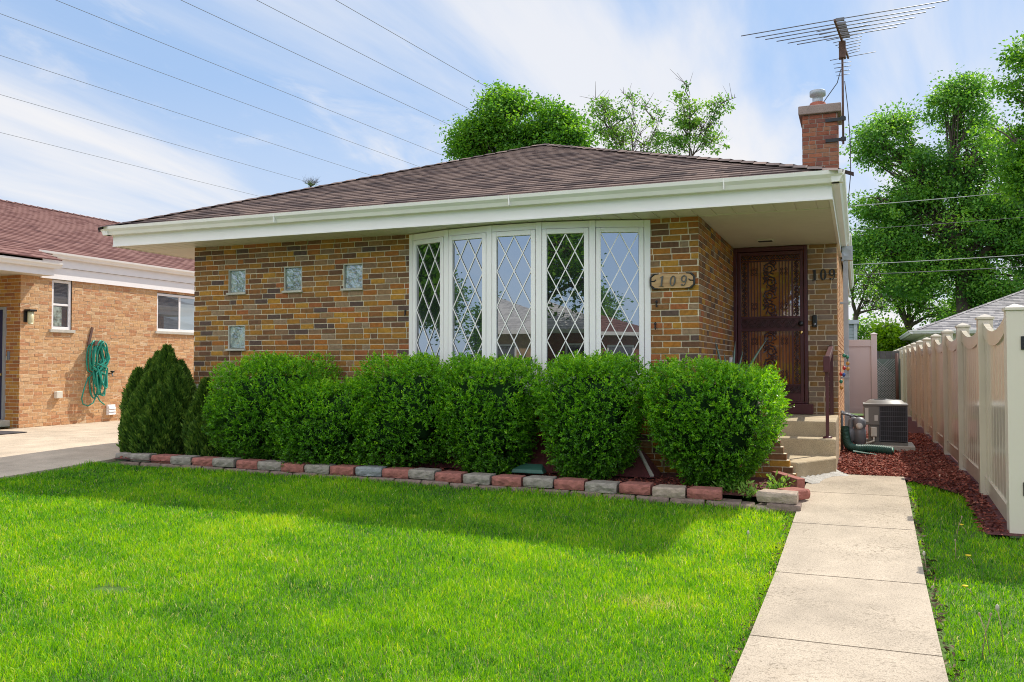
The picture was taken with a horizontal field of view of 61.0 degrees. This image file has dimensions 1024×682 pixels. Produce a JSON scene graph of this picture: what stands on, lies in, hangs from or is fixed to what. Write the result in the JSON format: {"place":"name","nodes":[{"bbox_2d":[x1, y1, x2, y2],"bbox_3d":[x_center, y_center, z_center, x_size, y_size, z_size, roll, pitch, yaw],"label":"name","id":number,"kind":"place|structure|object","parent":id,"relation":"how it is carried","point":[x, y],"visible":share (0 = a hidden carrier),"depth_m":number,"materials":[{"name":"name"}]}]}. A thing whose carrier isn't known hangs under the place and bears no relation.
{"place":"outdoors","nodes":[
{"label":"outdoors","id":0,"kind":"place"},
{"bbox_2d":[0,421,119,478],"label":"driveway","id":1,"kind":"structure","parent":0,"point":[41,449],"depth_m":12.74,"materials":[{"name":"concrete"}]},
{"bbox_2d":[0,94,316,184],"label":"overhead wire","id":2,"kind":"object","parent":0,"point":[147,136],"visible":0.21,"depth_m":58.23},
{"bbox_2d":[0,55,371,175],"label":"overhead wire","id":3,"kind":"object","parent":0,"point":[169,110],"visible":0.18,"depth_m":52.77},
{"bbox_2d":[0,13,416,165],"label":"overhead wire","id":4,"kind":"object","parent":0,"point":[190,83],"visible":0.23,"depth_m":48.91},
{"bbox_2d":[56,0,453,159],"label":"overhead wire","id":5,"kind":"object","parent":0,"point":[230,70],"visible":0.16,"depth_m":46.38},
{"bbox_2d":[181,0,451,125],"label":"overhead wire","id":6,"kind":"object","parent":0,"point":[306,58],"visible":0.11,"depth_m":42.25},
{"bbox_2d":[0,415,1023,681],"bbox_3d":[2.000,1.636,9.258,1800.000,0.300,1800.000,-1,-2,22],"label":"ground","id":7,"kind":"structure","parent":0,"point":[756,501],"depth_m":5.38,"materials":[{"name":"plant"}]},
{"bbox_2d":[0,199,194,428],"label":"brick house","id":8,"kind":"structure","parent":7,"relation":"on","point":[72,279],"depth_m":17.95,"materials":[{"name":"brick"}]},
{"bbox_2d":[0,307,6,419],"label":"door","id":9,"kind":"structure","parent":8,"relation":"in","point":[3,310],"depth_m":16.62,"materials":[{"name":"metal"}]},
{"bbox_2d":[23,309,36,323],"bbox_3d":[-9.200,-0.463,16.595,0.194,0.280,0.160,-1,-2,22],"label":"wall lamp","id":10,"kind":"object","parent":8,"relation":"attached to","point":[28,317],"visible":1,"depth_m":16.55,"materials":[{"name":"glass"}]},
{"bbox_2d":[49,279,74,332],"bbox_3d":[-9.042,-0.690,17.406,0.185,1.050,0.590,-1,-2,22],"label":"window","id":11,"kind":"structure","parent":8,"relation":"in","point":[61,290],"depth_m":17.42,"materials":[{"name":"white paint"}]},
{"bbox_2d":[87,327,98,345],"bbox_3d":[-8.619,-0.095,17.945,0.277,0.393,0.150,-1,-2,28],"label":"hose hanger","id":12,"kind":"object","parent":8,"relation":"attached to","point":[90,336],"visible":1,"depth_m":17.98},
{"bbox_2d":[81,340,109,405],"bbox_3d":[-8.589,0.663,17.951,0.276,1.370,0.614,-1,-2,22],"label":"garden hose","id":13,"kind":"object","parent":12,"relation":"hanging from","point":[98,369],"visible":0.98,"depth_m":17.96,"materials":[{"name":"rubber"}]},
{"bbox_2d":[106,404,115,414],"bbox_3d":[-8.500,1.459,18.455,0.077,0.220,0.210,-1,-2,22],"label":"dryer vent","id":14,"kind":"object","parent":8,"relation":"attached to","point":[110,409],"visible":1,"depth_m":18.41,"materials":[{"name":"white paint"}]},
{"bbox_2d":[155,293,194,334],"bbox_3d":[-7.811,-0.613,20.445,0.145,0.927,1.610,-1,-2,22],"label":"window","id":15,"kind":"structure","parent":8,"relation":"in","point":[175,313],"depth_m":20.33,"materials":[{"name":"white paint"}]},
{"bbox_2d":[247,469,272,475],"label":"edging block","id":16,"kind":"structure","parent":7,"relation":"on","point":[257,470],"depth_m":10.10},
{"bbox_2d":[257,460,288,470],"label":"edging block","id":17,"kind":"structure","parent":16,"relation":"on","point":[274,465],"depth_m":10.07,"materials":[{"name":"concrete"}]},
{"bbox_2d":[293,472,317,478],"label":"edging block","id":18,"kind":"structure","parent":7,"relation":"on","point":[305,473],"depth_m":9.84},
{"bbox_2d":[281,462,310,472],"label":"edging block","id":19,"kind":"structure","parent":18,"relation":"on","point":[292,467],"depth_m":9.92,"materials":[{"name":"concrete"}]},
{"bbox_2d":[304,463,335,473],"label":"edging block","id":20,"kind":"structure","parent":18,"relation":"on","point":[321,468],"depth_m":9.79,"materials":[{"name":"concrete"}]},
{"bbox_2d":[342,475,371,481],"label":"edging block","id":21,"kind":"structure","parent":7,"relation":"on","point":[362,477],"depth_m":9.57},
{"bbox_2d":[330,464,361,475],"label":"edging block","id":22,"kind":"structure","parent":21,"relation":"on","point":[346,469],"depth_m":9.68,"materials":[{"name":"concrete"}]},
{"bbox_2d":[355,465,386,476],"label":"edging block","id":23,"kind":"structure","parent":21,"relation":"on","point":[371,470],"depth_m":9.55,"materials":[{"name":"concrete"}]},
{"bbox_2d":[394,478,424,485],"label":"edging block","id":24,"kind":"structure","parent":7,"relation":"on","point":[415,481],"depth_m":9.32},
{"bbox_2d":[382,467,413,478],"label":"edging block","id":25,"kind":"structure","parent":24,"relation":"on","point":[396,472],"depth_m":9.43,"materials":[{"name":"concrete"}]},
{"bbox_2d":[421,480,450,487],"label":"edging block","id":26,"kind":"structure","parent":7,"relation":"on","point":[434,482],"depth_m":9.17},
{"bbox_2d":[408,468,441,479],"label":"edging block","id":27,"kind":"structure","parent":26,"relation":"on","point":[423,473],"depth_m":9.30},
{"bbox_2d":[435,470,467,482],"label":"edging block","id":28,"kind":"structure","parent":26,"relation":"on","point":[451,476],"depth_m":9.14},
{"bbox_2d":[113,454,783,496],"bbox_3d":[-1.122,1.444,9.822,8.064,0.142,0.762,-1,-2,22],"label":"mulch","id":29,"kind":"object","parent":7,"relation":"on","point":[660,479],"visible":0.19,"depth_m":8.92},
{"bbox_2d":[115,452,130,460],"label":"edging block","id":30,"kind":"structure","parent":29,"relation":"on","point":[123,454],"depth_m":11.02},
{"bbox_2d":[129,452,159,461],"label":"edging block","id":31,"kind":"structure","parent":29,"relation":"on","point":[143,457],"depth_m":10.86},
{"bbox_2d":[116,343,196,454],"bbox_3d":[-4.617,0.757,11.372,1.152,1.473,0.914,-1,-2,22],"label":"arborvitae","id":32,"kind":"object","parent":29,"relation":"on","point":[157,395],"visible":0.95,"depth_m":11.14,"materials":[{"name":"green plant"}]},
{"bbox_2d":[151,454,179,463],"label":"edging block","id":33,"kind":"structure","parent":29,"relation":"on","point":[163,458],"depth_m":10.75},
{"bbox_2d":[170,455,200,464],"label":"edging block","id":34,"kind":"structure","parent":29,"relation":"on","point":[182,460],"depth_m":10.59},
{"bbox_2d":[191,456,218,465],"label":"edging block","id":35,"kind":"structure","parent":29,"relation":"on","point":[203,461],"depth_m":10.47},
{"bbox_2d":[180,377,236,456],"bbox_3d":[-3.800,0.958,11.030,0.896,1.052,0.660,-1,-2,22],"label":"arborvitae","id":36,"kind":"object","parent":29,"relation":"on","point":[195,439],"visible":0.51,"depth_m":10.90,"materials":[{"name":"green plant"}]},
{"bbox_2d":[212,457,242,466],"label":"edging block","id":37,"kind":"structure","parent":29,"relation":"on","point":[224,462],"depth_m":10.32,"materials":[{"name":"concrete"}]},
{"bbox_2d":[236,458,266,468],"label":"edging block","id":38,"kind":"structure","parent":29,"relation":"on","point":[250,463],"depth_m":10.21,"materials":[{"name":"concrete"}]},
{"bbox_2d":[200,350,344,460],"bbox_3d":[-2.954,0.845,10.673,1.723,1.477,1.210,-1,-2,22],"label":"boxwood bush","id":39,"kind":"object","parent":29,"relation":"on","point":[245,398],"visible":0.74,"depth_m":10.40,"materials":[{"name":"green plant"}]},
{"bbox_2d":[262,370,378,472],"bbox_3d":[-2.173,0.947,10.236,1.648,1.218,1.085,-1,-2,22],"label":"boxwood bush","id":40,"kind":"object","parent":29,"relation":"on","point":[323,423],"visible":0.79,"depth_m":9.93,"materials":[{"name":"green plant"}]},
{"bbox_2d":[346,350,470,467],"bbox_3d":[-1.173,0.843,9.934,1.444,1.488,1.162,-1,-2,22],"label":"boxwood bush","id":41,"kind":"object","parent":29,"relation":"on","point":[405,419],"visible":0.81,"depth_m":9.65,"materials":[{"name":"green plant"}]},
{"bbox_2d":[235,435,660,477],"bbox_3d":[-1.340,1.281,10.314,6.220,0.408,0.502,-1,-2,22],"label":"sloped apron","id":42,"kind":"object","parent":29,"relation":"on","point":[644,465],"visible":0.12,"depth_m":9.49,"materials":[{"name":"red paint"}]},
{"bbox_2d":[424,351,548,474],"bbox_3d":[-0.241,0.824,9.541,1.305,1.432,1.075,-1,-2,22],"label":"boxwood bush","id":43,"kind":"object","parent":29,"relation":"on","point":[489,418],"visible":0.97,"depth_m":9.29,"materials":[{"name":"green plant"}]},
{"bbox_2d":[511,463,546,473],"bbox_3d":[0.191,1.351,9.222,0.360,0.087,0.175,-1,-2,22],"label":"plastic cover","id":44,"kind":"object","parent":29,"relation":"on","point":[532,468],"visible":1,"depth_m":9.18,"materials":[{"name":"plastic"}]},
{"bbox_2d":[527,348,651,480],"bbox_3d":[0.824,0.797,9.110,1.304,1.454,1.085,-1,-2,22],"label":"boxwood bush","id":45,"kind":"object","parent":29,"relation":"on","point":[592,418],"visible":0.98,"depth_m":8.85,"materials":[{"name":"green plant"}]},
{"bbox_2d":[636,352,794,488],"bbox_3d":[1.983,0.808,8.586,1.503,1.395,1.196,-1,-2,22],"label":"boxwood bush","id":46,"kind":"object","parent":29,"relation":"on","point":[710,427],"visible":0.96,"depth_m":8.32,"materials":[{"name":"green plant"}]},
{"bbox_2d":[710,473,748,498],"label":"weed","id":47,"kind":"object","parent":29,"relation":"on","point":[729,488],"visible":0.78,"depth_m":8.29,"materials":[{"name":"green plant"}]},
{"bbox_2d":[759,470,795,489],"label":"weed","id":48,"kind":"object","parent":29,"relation":"on","point":[772,485],"visible":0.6,"depth_m":8.27,"materials":[{"name":"green plant"}]},
{"bbox_2d":[450,482,479,489],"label":"edging block","id":49,"kind":"structure","parent":7,"relation":"on","point":[464,484],"depth_m":9.05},
{"bbox_2d":[463,472,495,484],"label":"edging block","id":50,"kind":"structure","parent":49,"relation":"on","point":[480,478],"depth_m":9.01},
{"bbox_2d":[98,89,853,472],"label":"brick house","id":51,"kind":"structure","parent":7,"relation":"on","point":[544,253],"depth_m":10.53,"materials":[{"name":"brick"}]},
{"bbox_2d":[225,325,245,350],"bbox_3d":[-3.646,-0.039,11.587,0.309,0.336,0.135,-1,-2,22],"label":"glass block window","id":52,"kind":"structure","parent":51,"relation":"in","point":[236,333],"depth_m":11.58,"materials":[{"name":"glass"}]},
{"bbox_2d":[226,269,245,294],"bbox_3d":[-3.646,-0.784,11.607,0.309,0.336,0.135,-1,-2,22],"label":"glass block window","id":53,"kind":"structure","parent":51,"relation":"in","point":[237,278],"depth_m":11.60,"materials":[{"name":"glass"}]},
{"bbox_2d":[281,266,302,292],"bbox_3d":[-2.819,-0.793,11.278,0.309,0.336,0.135,-1,-2,22],"label":"glass block window","id":54,"kind":"structure","parent":51,"relation":"in","point":[292,275],"depth_m":11.27,"materials":[{"name":"glass"}]},
{"bbox_2d":[341,263,362,290],"bbox_3d":[-1.983,-0.802,10.946,0.309,0.336,0.135,-1,-2,22],"label":"glass block window","id":55,"kind":"structure","parent":51,"relation":"in","point":[352,273],"depth_m":10.94,"materials":[{"name":"glass"}]},
{"bbox_2d":[409,220,650,395],"bbox_3d":[0.096,-0.349,9.963,2.981,1.928,0.445,-1,-2,22],"label":"bow window","id":56,"kind":"structure","parent":51,"relation":"in","point":[541,289],"depth_m":9.68,"materials":[{"name":"glass"}]},
{"bbox_2d":[650,272,694,289],"bbox_3d":[1.732,-0.648,9.397,0.494,0.175,0.040,-1,-2,22],"label":"number plaque","id":57,"kind":"object","parent":51,"relation":"attached to","point":[686,280],"visible":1,"depth_m":9.38,"materials":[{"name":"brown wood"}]},
{"bbox_2d":[733,245,813,413],"bbox_3d":[3.503,-0.150,11.691,1.020,2.235,0.260,-1,-2,22],"label":"security door","id":58,"kind":"structure","parent":51,"relation":"in","point":[770,285],"depth_m":11.72,"materials":[{"name":"brown metal"}]},
{"bbox_2d":[812,269,834,280],"bbox_3d":[4.115,-0.876,11.486,0.288,0.145,0.012,-1,-2,22],"label":"house number","id":59,"kind":"object","parent":51,"relation":"attached to","point":[814,274],"visible":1,"depth_m":11.48,"materials":[{"name":"black metal"}]},
{"bbox_2d":[839,354,849,389],"bbox_3d":[4.413,0.411,11.550,0.139,0.495,0.046,-1,-2,22],"label":"bead ornament","id":60,"kind":"object","parent":51,"relation":"hanging from","point":[844,368],"visible":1,"depth_m":11.54,"materials":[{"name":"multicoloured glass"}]},
{"bbox_2d":[741,0,948,201],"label":"tv antenna","id":61,"kind":"object","parent":51,"relation":"attached to","point":[843,32],"visible":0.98,"depth_m":13.32,"materials":[{"name":"black metal"}]},
{"bbox_2d":[848,191,1020,206],"bbox_3d":[14.869,-5.051,30.158,16.900,0.474,0.024,-1,-2,22],"label":"service wire","id":62,"kind":"object","parent":51,"relation":"attached to","point":[928,199],"visible":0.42,"depth_m":30.32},
{"bbox_2d":[853,255,1019,264],"bbox_3d":[14.845,-2.918,30.109,16.870,0.357,0.024,-1,-2,22],"label":"service wire","id":63,"kind":"object","parent":51,"relation":"attached to","point":[936,260],"visible":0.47,"depth_m":30.12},
{"bbox_2d":[854,266,1023,274],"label":"service wire","id":64,"kind":"object","parent":51,"relation":"attached to","point":[936,271],"visible":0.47,"depth_m":30.14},
{"bbox_2d":[478,484,508,491],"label":"edging block","id":65,"kind":"structure","parent":7,"relation":"on","point":[484,487],"depth_m":8.92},
{"bbox_2d":[492,474,525,486],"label":"edging block","id":66,"kind":"structure","parent":65,"relation":"on","point":[510,480],"depth_m":8.88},
{"bbox_2d":[539,487,571,496],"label":"edging block","id":67,"kind":"structure","parent":7,"relation":"on","point":[550,490],"depth_m":8.66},
{"bbox_2d":[523,475,556,487],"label":"edging block","id":68,"kind":"structure","parent":67,"relation":"on","point":[539,481],"depth_m":8.75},
{"bbox_2d":[570,490,603,497],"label":"edging block","id":69,"kind":"structure","parent":7,"relation":"on","point":[587,493],"depth_m":8.52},
{"bbox_2d":[554,477,587,490],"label":"edging block","id":70,"kind":"structure","parent":69,"relation":"on","point":[566,483],"depth_m":8.64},
{"bbox_2d":[602,492,636,501],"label":"edging block","id":71,"kind":"structure","parent":7,"relation":"on","point":[627,496],"depth_m":8.39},
{"bbox_2d":[585,480,619,493],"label":"edging block","id":72,"kind":"structure","parent":71,"relation":"on","point":[604,486],"depth_m":8.49,"materials":[{"name":"concrete"}]},
{"bbox_2d":[636,494,670,503],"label":"edging block","id":73,"kind":"structure","parent":7,"relation":"on","point":[657,499],"depth_m":8.25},
{"bbox_2d":[619,481,653,494],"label":"edging block","id":74,"kind":"structure","parent":73,"relation":"on","point":[636,487],"depth_m":8.38,"materials":[{"name":"concrete"}]},
{"bbox_2d":[652,484,685,497],"bbox_3d":[1.512,1.435,8.306,0.317,0.095,0.235,-1,-2,22],"label":"edging block","id":75,"kind":"object","parent":73,"relation":"on","point":[669,491],"depth_m":8.22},
{"bbox_2d":[670,496,705,505],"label":"edging block","id":76,"kind":"structure","parent":7,"relation":"on","point":[689,500],"depth_m":8.12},
{"bbox_2d":[706,498,741,509],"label":"edging block","id":77,"kind":"structure","parent":7,"relation":"on","point":[734,502],"depth_m":8.02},
{"bbox_2d":[687,486,722,499],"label":"edging block","id":78,"kind":"structure","parent":77,"relation":"on","point":[705,492],"depth_m":8.11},
{"bbox_2d":[736,480,766,501],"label":"weed","id":79,"kind":"object","parent":7,"relation":"on","point":[751,488],"visible":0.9,"depth_m":8.14,"materials":[{"name":"green plant"}]},
{"bbox_2d":[720,401,796,477],"bbox_3d":[2.966,1.164,10.284,1.025,0.880,2.604,-1,-2,22],"label":"planter","id":80,"kind":"object","parent":7,"relation":"on","point":[777,459],"visible":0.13,"depth_m":8.98,"materials":[{"name":"brick"}]},
{"bbox_2d":[715,338,779,387],"bbox_3d":[2.585,0.385,10.024,1.032,0.823,0.208,-1,-2,22],"label":"agave","id":81,"kind":"object","parent":80,"relation":"in","point":[733,360],"visible":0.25,"depth_m":10.01,"materials":[{"name":"green plant"}]},
{"bbox_2d":[766,502,801,515],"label":"edging block","id":82,"kind":"structure","parent":7,"relation":"on","point":[793,508],"depth_m":7.73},
{"bbox_2d":[756,489,798,503],"bbox_3d":[2.418,1.410,7.886,0.363,0.095,0.212,-1,-2,31],"label":"edging block","id":83,"kind":"object","parent":82,"relation":"on","point":[778,496],"depth_m":7.81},
{"bbox_2d":[772,471,804,487],"bbox_3d":[2.694,1.402,8.493,0.090,0.214,0.423,0,-2,-17],"label":"paver brick","id":84,"kind":"object","parent":7,"relation":"on","point":[799,482],"visible":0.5,"depth_m":8.39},
{"bbox_2d":[774,414,848,483],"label":"concrete steps","id":85,"kind":"structure","parent":7,"relation":"on","point":[812,453],"depth_m":9.79,"materials":[{"name":"concrete"}]},
{"bbox_2d":[823,345,833,437],"bbox_3d":[3.860,0.576,10.581,0.100,1.081,1.808,-1,-2,22],"label":"handrail","id":86,"kind":"object","parent":85,"relation":"on","point":[828,371],"visible":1,"depth_m":9.82,"materials":[{"name":"brown metal"}]},
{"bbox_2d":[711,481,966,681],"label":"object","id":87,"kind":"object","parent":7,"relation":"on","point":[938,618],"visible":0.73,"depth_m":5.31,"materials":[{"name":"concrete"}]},
{"bbox_2d":[730,474,948,681],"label":"walkway","id":88,"kind":"structure","parent":7,"relation":"on","point":[846,599],"depth_m":5.28,"materials":[{"name":"concrete"}]},
{"bbox_2d":[849,332,877,413],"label":"yard gate","id":89,"kind":"structure","parent":7,"relation":"on","point":[863,370],"depth_m":20.62,"materials":[{"name":"plastic"}]},
{"bbox_2d":[837,415,974,479],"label":"side yard","id":90,"kind":"structure","parent":7,"relation":"on","point":[913,427],"depth_m":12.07,"materials":[{"name":"wood"}]},
{"bbox_2d":[840,410,865,450],"bbox_3d":[4.773,1.265,12.168,0.330,0.581,0.381,-1,-2,22],"label":"gas meter","id":91,"kind":"object","parent":90,"relation":"on","point":[857,431],"visible":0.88,"depth_m":12.01,"materials":[{"name":"metal"}]},
{"bbox_2d":[841,426,893,454],"bbox_3d":[4.774,1.344,11.775,0.208,0.358,0.737,1,-2,-39],"label":"drain hose","id":92,"kind":"object","parent":90,"relation":"on","point":[848,444],"visible":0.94,"depth_m":11.74,"materials":[{"name":"plastic"}]},
{"bbox_2d":[863,399,915,450],"bbox_3d":[5.389,1.200,12.540,0.730,0.732,0.780,-1,-2,22],"label":"air conditioner","id":93,"kind":"object","parent":90,"relation":"on","point":[886,421],"visible":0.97,"depth_m":12.28,"materials":[{"name":"metal"}]},
{"bbox_2d":[894,304,1023,537],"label":"vinyl fence","id":94,"kind":"object","parent":7,"relation":"on","point":[962,395],"visible":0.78,"depth_m":8.21,"materials":[{"name":"plastic"}]},
{"bbox_2d":[904,477,1023,536],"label":"soil strip","id":95,"kind":"object","parent":7,"relation":"on","point":[997,512],"visible":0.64,"depth_m":7.60,"materials":[{"name":"soil"}]},
{"bbox_2d":[908,475,1008,534],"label":"mulch","id":96,"kind":"object","parent":95,"relation":"on","point":[964,488],"visible":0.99,"depth_m":8.12,"materials":[{"name":"wood"}]},
{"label":"edging block","id":97,"kind":"object","parent":7,"relation":"on","visible":0},
{"bbox_2d":[777,487,810,499],"bbox_3d":[2.615,1.420,8.089,0.259,0.090,0.212,1,-2,-30],"label":"edging block","id":98,"kind":"object","parent":97,"relation":"on","point":[804,493],"depth_m":8.04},
{"bbox_2d":[0,0,1023,339],"label":"sky","id":99,"kind":"structure","parent":0,"point":[554,47],"materials":[{"name":"blue"}]},
{"bbox_2d":[257,0,850,294],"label":"overhead wire","id":100,"kind":"object","parent":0,"point":[362,54],"visible":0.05,"depth_m":41.62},
{"bbox_2d":[907,481,1023,681],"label":"grass","id":101,"kind":"structure","parent":0,"point":[970,568],"depth_m":5.67,"materials":[{"name":"plant"}]},
{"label":"back yard","id":102,"kind":"structure","parent":0,"visible":0},
{"bbox_2d":[437,79,598,162],"bbox_3d":[0.435,-4.075,35.428,7.153,12.900,5.087,-1,-2,22],"label":"shade tree","id":103,"kind":"object","parent":102,"relation":"on","point":[495,126],"visible":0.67,"depth_m":34.33,"materials":[{"name":"green plant"}]},
{"bbox_2d":[581,81,689,153],"bbox_3d":[4.968,-4.117,35.211,4.612,12.974,2.454,-1,-2,22],"label":"thin tree","id":104,"kind":"object","parent":102,"relation":"on","point":[613,132],"visible":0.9,"depth_m":35.24,"materials":[{"name":"green plant"}]},
{"bbox_2d":[654,69,735,155],"bbox_3d":[7.402,-4.315,35.334,3.370,13.374,1.964,-1,-2,22],"label":"thin tree","id":105,"kind":"object","parent":102,"relation":"on","point":[689,124],"visible":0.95,"depth_m":35.18,"materials":[{"name":"green plant"}]},
{"bbox_2d":[849,320,858,339],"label":"shed","id":106,"kind":"structure","parent":102,"relation":"on","point":[853,325],"depth_m":32.88,"materials":[{"name":"grey"}]},
{"bbox_2d":[848,258,902,333],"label":"thin tree","id":107,"kind":"object","parent":102,"relation":"on","point":[867,302],"visible":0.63,"depth_m":45.71,"materials":[{"name":"green plant"}]},
{"bbox_2d":[849,312,913,339],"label":"shrub","id":108,"kind":"object","parent":102,"relation":"on","point":[862,329],"visible":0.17,"depth_m":52.81,"materials":[{"name":"green plant"}]},
{"bbox_2d":[871,351,898,398],"bbox_3d":[10.384,1.099,25.342,3.100,1.600,0.090,-1,-2,22],"label":"board fence","id":109,"kind":"object","parent":102,"relation":"on","point":[887,354],"visible":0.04,"depth_m":25.14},
{"bbox_2d":[860,316,911,355],"bbox_3d":[15.765,0.658,36.235,2.292,3.482,2.121,-1,-2,41],"label":"lime shrub","id":110,"kind":"object","parent":102,"relation":"on","point":[888,335],"visible":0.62,"depth_m":35.87,"materials":[{"name":"green plant"}]},
{"bbox_2d":[877,353,900,399],"bbox_3d":[9.040,1.036,20.889,0.543,1.480,0.070,-1,-2,22],"label":"chain link fence","id":111,"kind":"object","parent":102,"relation":"on","point":[888,378],"visible":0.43,"depth_m":20.90,"materials":[{"name":"metal"}]},
{"bbox_2d":[853,241,955,343],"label":"shade tree","id":112,"kind":"object","parent":102,"relation":"on","point":[923,305],"visible":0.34,"depth_m":48.44,"materials":[{"name":"green plant"}]},
{"bbox_2d":[839,63,1023,319],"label":"shade tree","id":113,"kind":"object","parent":102,"relation":"on","point":[963,237],"visible":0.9,"depth_m":40.46,"materials":[{"name":"green plant"}]},
{"bbox_2d":[898,290,1023,342],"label":"garage","id":114,"kind":"structure","parent":102,"relation":"on","point":[991,308],"depth_m":28.96,"materials":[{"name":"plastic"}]},
{"bbox_2d":[960,30,1023,226],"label":"shade tree","id":115,"kind":"object","parent":102,"relation":"on","point":[1012,163],"visible":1,"depth_m":29.36,"materials":[{"name":"green plant"}]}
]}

